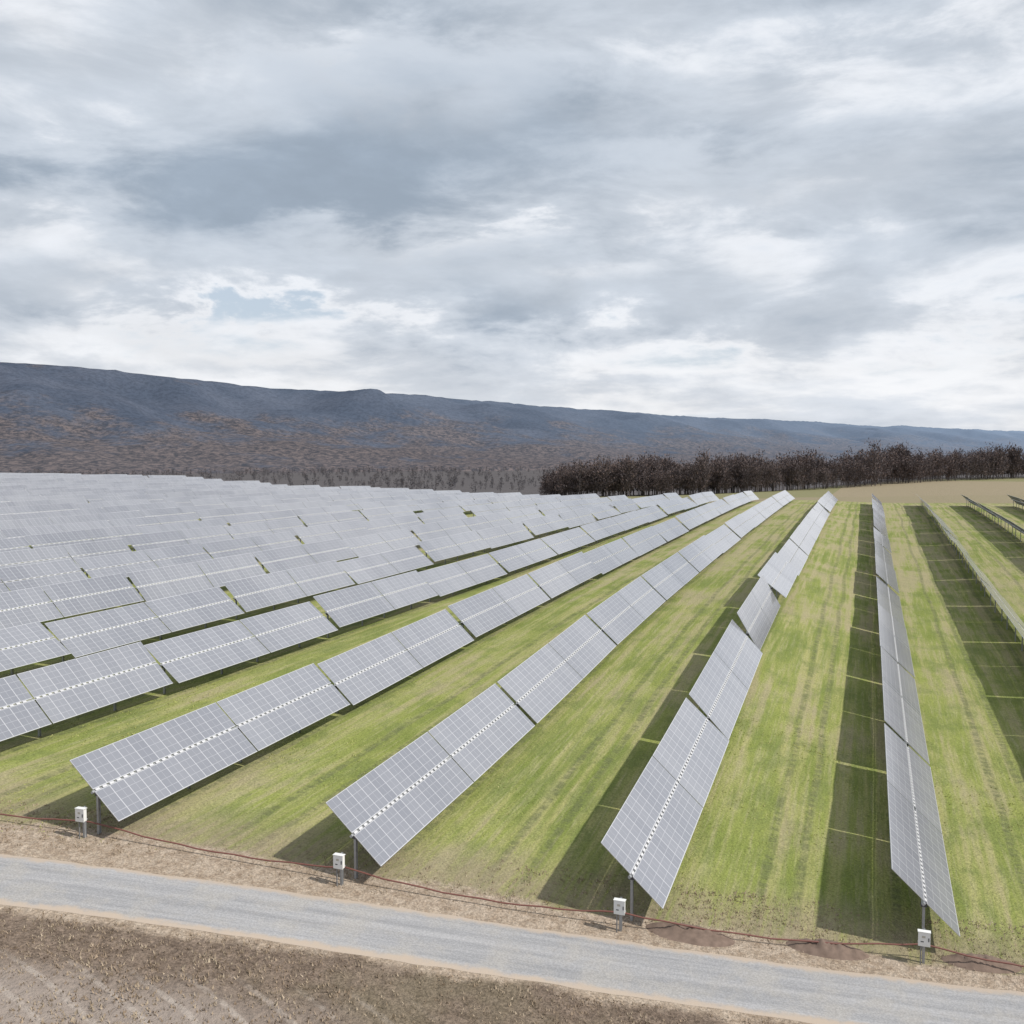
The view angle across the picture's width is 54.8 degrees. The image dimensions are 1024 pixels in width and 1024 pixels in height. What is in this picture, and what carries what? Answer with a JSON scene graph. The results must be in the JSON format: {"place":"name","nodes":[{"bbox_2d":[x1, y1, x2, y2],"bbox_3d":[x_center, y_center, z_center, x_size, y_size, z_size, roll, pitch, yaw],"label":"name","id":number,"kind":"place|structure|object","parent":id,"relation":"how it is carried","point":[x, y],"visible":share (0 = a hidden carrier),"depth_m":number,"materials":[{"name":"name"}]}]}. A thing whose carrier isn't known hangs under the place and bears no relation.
{"place":"outdoors","nodes":[
{"label":"outdoors","id":0,"kind":"place"},
{"bbox_2d":[0,468,1023,1023],"bbox_3d":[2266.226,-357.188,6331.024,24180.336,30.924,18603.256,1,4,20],"label":"ground","id":1,"kind":"structure","parent":0,"point":[610,716],"depth_m":60.77,"materials":[{"name":"green plant"}]},
{"bbox_2d":[0,473,63,474],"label":"solar panel row","id":2,"kind":"object","parent":1,"relation":"on","point":[28,473],"visible":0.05,"depth_m":422.14,"materials":[{"name":"glass"}]},
{"bbox_2d":[0,474,81,476],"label":"solar panel row","id":3,"kind":"object","parent":1,"relation":"on","point":[37,474],"visible":0.03,"depth_m":410.09,"materials":[{"name":"glass"}]},
{"bbox_2d":[0,474,91,477],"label":"solar panel row","id":4,"kind":"object","parent":1,"relation":"on","point":[37,475],"visible":0.02,"depth_m":395.88,"materials":[{"name":"glass"}]},
{"bbox_2d":[0,474,126,480],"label":"solar panel row","id":5,"kind":"object","parent":1,"relation":"on","point":[67,476],"visible":0.05,"depth_m":394.39,"materials":[{"name":"glass"}]},
{"bbox_2d":[0,475,142,483],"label":"solar panel row","id":6,"kind":"object","parent":1,"relation":"on","point":[27,478],"visible":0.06,"depth_m":365.29,"materials":[{"name":"glass"}]},
{"bbox_2d":[74,806,87,838],"bbox_3d":[-21.517,15.731,49.471,0.560,1.905,0.440,1,4,18],"label":"combiner box","id":7,"kind":"object","parent":1,"relation":"on","point":[80,814],"visible":0.88,"depth_m":49.32,"materials":[{"name":"metal"}]},
{"bbox_2d":[0,475,185,484],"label":"solar panel row","id":8,"kind":"object","parent":1,"relation":"on","point":[76,478],"visible":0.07,"depth_m":367.20,"materials":[{"name":"glass"}]},
{"bbox_2d":[0,477,203,488],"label":"solar panel row","id":9,"kind":"object","parent":1,"relation":"on","point":[94,481],"visible":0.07,"depth_m":355.85,"materials":[{"name":"glass"}]},
{"bbox_2d":[0,479,221,489],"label":"solar panel row","id":10,"kind":"object","parent":1,"relation":"on","point":[79,484],"visible":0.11,"depth_m":338.74,"materials":[{"name":"glass"}]},
{"bbox_2d":[0,480,260,495],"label":"solar panel row","id":11,"kind":"object","parent":1,"relation":"on","point":[120,485],"visible":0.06,"depth_m":330.50,"materials":[{"name":"glass"}]},
{"bbox_2d":[0,482,271,501],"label":"solar panel row","id":12,"kind":"object","parent":1,"relation":"on","point":[18,492],"visible":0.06,"depth_m":304.32,"materials":[{"name":"glass"}]},
{"bbox_2d":[0,484,287,506],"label":"solar panel row","id":13,"kind":"object","parent":1,"relation":"on","point":[3,498],"visible":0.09,"depth_m":295.00,"materials":[{"name":"glass"}]},
{"bbox_2d":[9,485,319,502],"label":"solar panel row","id":14,"kind":"object","parent":1,"relation":"on","point":[95,497],"visible":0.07,"depth_m":279.38,"materials":[{"name":"glass"}]},
{"bbox_2d":[0,486,369,514],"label":"solar panel row","id":15,"kind":"object","parent":1,"relation":"on","point":[151,498],"visible":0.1,"depth_m":267.50,"materials":[{"name":"glass"}]},
{"bbox_2d":[0,487,408,519],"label":"solar panel row","id":16,"kind":"object","parent":1,"relation":"on","point":[59,507],"visible":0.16,"depth_m":243.91,"materials":[{"name":"glass"}]},
{"bbox_2d":[0,489,432,528],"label":"solar panel row","id":17,"kind":"object","parent":1,"relation":"on","point":[218,502],"visible":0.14,"depth_m":232.48,"materials":[{"name":"glass"}]},
{"bbox_2d":[0,490,460,538],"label":"solar panel row","id":18,"kind":"object","parent":1,"relation":"on","point":[268,505],"visible":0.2,"depth_m":217.16,"materials":[{"name":"glass"}]},
{"bbox_2d":[0,492,493,549],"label":"solar panel row","id":19,"kind":"object","parent":1,"relation":"on","point":[222,513],"visible":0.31,"depth_m":201.94,"materials":[{"name":"glass"}]},
{"bbox_2d":[0,492,522,556],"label":"solar panel row","id":20,"kind":"object","parent":1,"relation":"on","point":[66,538],"visible":0.56,"depth_m":182.09,"materials":[{"name":"glass"}]},
{"bbox_2d":[0,494,564,567],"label":"solar panel row","id":21,"kind":"object","parent":1,"relation":"on","point":[57,553],"visible":0.65,"depth_m":163.32,"materials":[{"name":"glass"}]},
{"bbox_2d":[0,493,599,592],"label":"solar panel row","id":22,"kind":"object","parent":1,"relation":"on","point":[47,573],"visible":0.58,"depth_m":144.33,"materials":[{"name":"glass"}]},
{"bbox_2d":[0,495,628,628],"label":"solar panel row","id":23,"kind":"object","parent":1,"relation":"on","point":[110,595],"visible":0.84,"depth_m":121.78,"materials":[{"name":"glass"}]},
{"bbox_2d":[333,852,345,885],"bbox_3d":[-8.292,17.414,47.632,0.560,1.905,0.440,1,4,21],"label":"combiner box","id":24,"kind":"object","parent":1,"relation":"on","point":[338,860],"visible":0.86,"depth_m":47.49,"materials":[{"name":"metal"}]},
{"bbox_2d":[0,493,681,674],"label":"solar panel row","id":25,"kind":"object","parent":1,"relation":"on","point":[78,636],"visible":0.92,"depth_m":106.30,"materials":[{"name":"glass"}]},
{"bbox_2d":[0,491,718,741],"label":"solar panel row","id":26,"kind":"object","parent":1,"relation":"on","point":[271,634],"visible":0.94,"depth_m":83.54,"materials":[{"name":"glass"}]},
{"bbox_2d":[0,906,767,1023],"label":"dry grass","id":27,"kind":"structure","parent":1,"relation":"on","point":[153,978],"depth_m":39.32,"materials":[{"name":"brown plant"}]},
{"bbox_2d":[69,491,758,833],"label":"solar panel row","id":28,"kind":"object","parent":1,"relation":"on","point":[140,789],"visible":0.93,"depth_m":69.27,"materials":[{"name":"glass"}]},
{"bbox_2d":[0,463,878,492],"bbox_3d":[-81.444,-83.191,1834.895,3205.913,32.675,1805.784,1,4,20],"label":"valley woodland","id":29,"kind":"object","parent":1,"relation":"on","point":[453,480],"visible":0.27,"depth_m":1404.40,"materials":[{"name":"grey plant"}]},
{"bbox_2d":[0,800,1023,975],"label":"verge grass","id":30,"kind":"structure","parent":1,"relation":"on","point":[680,904],"depth_m":48.95,"materials":[{"name":"beige plant"}]},
{"bbox_2d":[0,813,1023,966],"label":"power cable","id":31,"kind":"object","parent":1,"relation":"on","point":[514,903],"visible":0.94,"depth_m":47.11,"materials":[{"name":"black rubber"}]},
{"bbox_2d":[326,490,794,878],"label":"solar panel row","id":32,"kind":"object","parent":1,"relation":"on","point":[382,836],"visible":0.99,"depth_m":66.72,"materials":[{"name":"glass"}]},
{"bbox_2d":[613,897,625,931],"bbox_3d":[5.039,18.971,46.066,0.560,1.905,0.440,1,4,19],"label":"combiner box","id":33,"kind":"object","parent":1,"relation":"on","point":[619,907],"visible":0.88,"depth_m":45.89,"materials":[{"name":"metal"}]},
{"bbox_2d":[645,922,734,946],"bbox_3d":[8.361,19.746,46.418,4.419,0.709,1.748,1,4,13],"label":"dirt pile","id":34,"kind":"object","parent":1,"relation":"on","point":[687,935],"visible":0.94,"depth_m":46.06,"materials":[{"name":"soil"}]},
{"bbox_2d":[601,491,837,920],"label":"solar panel row","id":35,"kind":"object","parent":1,"relation":"on","point":[646,807],"visible":0.99,"depth_m":63.45,"materials":[{"name":"glass"}]},
{"bbox_2d":[537,438,1023,496],"bbox_3d":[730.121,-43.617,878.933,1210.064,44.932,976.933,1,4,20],"label":"bare woodland","id":36,"kind":"object","parent":1,"relation":"on","point":[648,474],"visible":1,"depth_m":657.08,"materials":[{"name":"brown plant"}]},
{"bbox_2d":[786,938,868,960],"bbox_3d":[14.676,20.210,45.982,3.977,0.684,1.526,1,4,12],"label":"dirt pile","id":37,"kind":"object","parent":1,"relation":"on","point":[821,948],"visible":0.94,"depth_m":45.64,"materials":[{"name":"soil"}]},
{"bbox_2d":[872,494,959,947],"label":"solar panel row","id":38,"kind":"object","parent":1,"relation":"on","point":[919,866],"visible":1,"depth_m":63.44,"materials":[{"name":"glass"}]},
{"bbox_2d":[917,928,930,964],"bbox_3d":[18.826,20.051,45.159,0.560,1.905,0.440,1,4,20],"label":"combiner box","id":39,"kind":"object","parent":1,"relation":"on","point":[924,938],"visible":0.92,"depth_m":44.98,"materials":[{"name":"metal"}]},
{"bbox_2d":[917,495,1023,650],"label":"solar panel row","id":40,"kind":"object","parent":1,"relation":"on","point":[1010,613],"visible":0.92,"depth_m":136.86,"materials":[{"name":"glass"}]},
{"bbox_2d":[941,953,1021,973],"bbox_3d":[21.590,20.619,45.433,3.772,0.503,1.525,1,4,12],"label":"dirt pile","id":41,"kind":"object","parent":1,"relation":"on","point":[968,963],"visible":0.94,"depth_m":45.10,"materials":[{"name":"soil"}]},
{"bbox_2d":[962,495,1023,541],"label":"solar panel row","id":42,"kind":"object","parent":1,"relation":"on","point":[1012,524],"visible":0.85,"depth_m":232.85,"materials":[{"name":"glass"}]},
{"bbox_2d":[1008,495,1023,509],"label":"solar panel row","id":43,"kind":"object","parent":1,"relation":"on","point":[1016,500],"visible":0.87,"depth_m":293.26,"materials":[{"name":"glass"}]},
{"bbox_2d":[0,362,1023,474],"bbox_3d":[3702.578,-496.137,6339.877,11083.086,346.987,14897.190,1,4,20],"label":"mountain ridge","id":44,"kind":"structure","parent":0,"point":[56,418],"depth_m":2995.39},
{"bbox_2d":[0,854,1023,1023],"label":"road","id":45,"kind":"structure","parent":0,"point":[811,995],"depth_m":43.38,"materials":[{"name":"grey asphalt"}]},
{"bbox_2d":[0,0,1023,430],"label":"sky","id":46,"kind":"structure","parent":0,"point":[784,210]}
]}

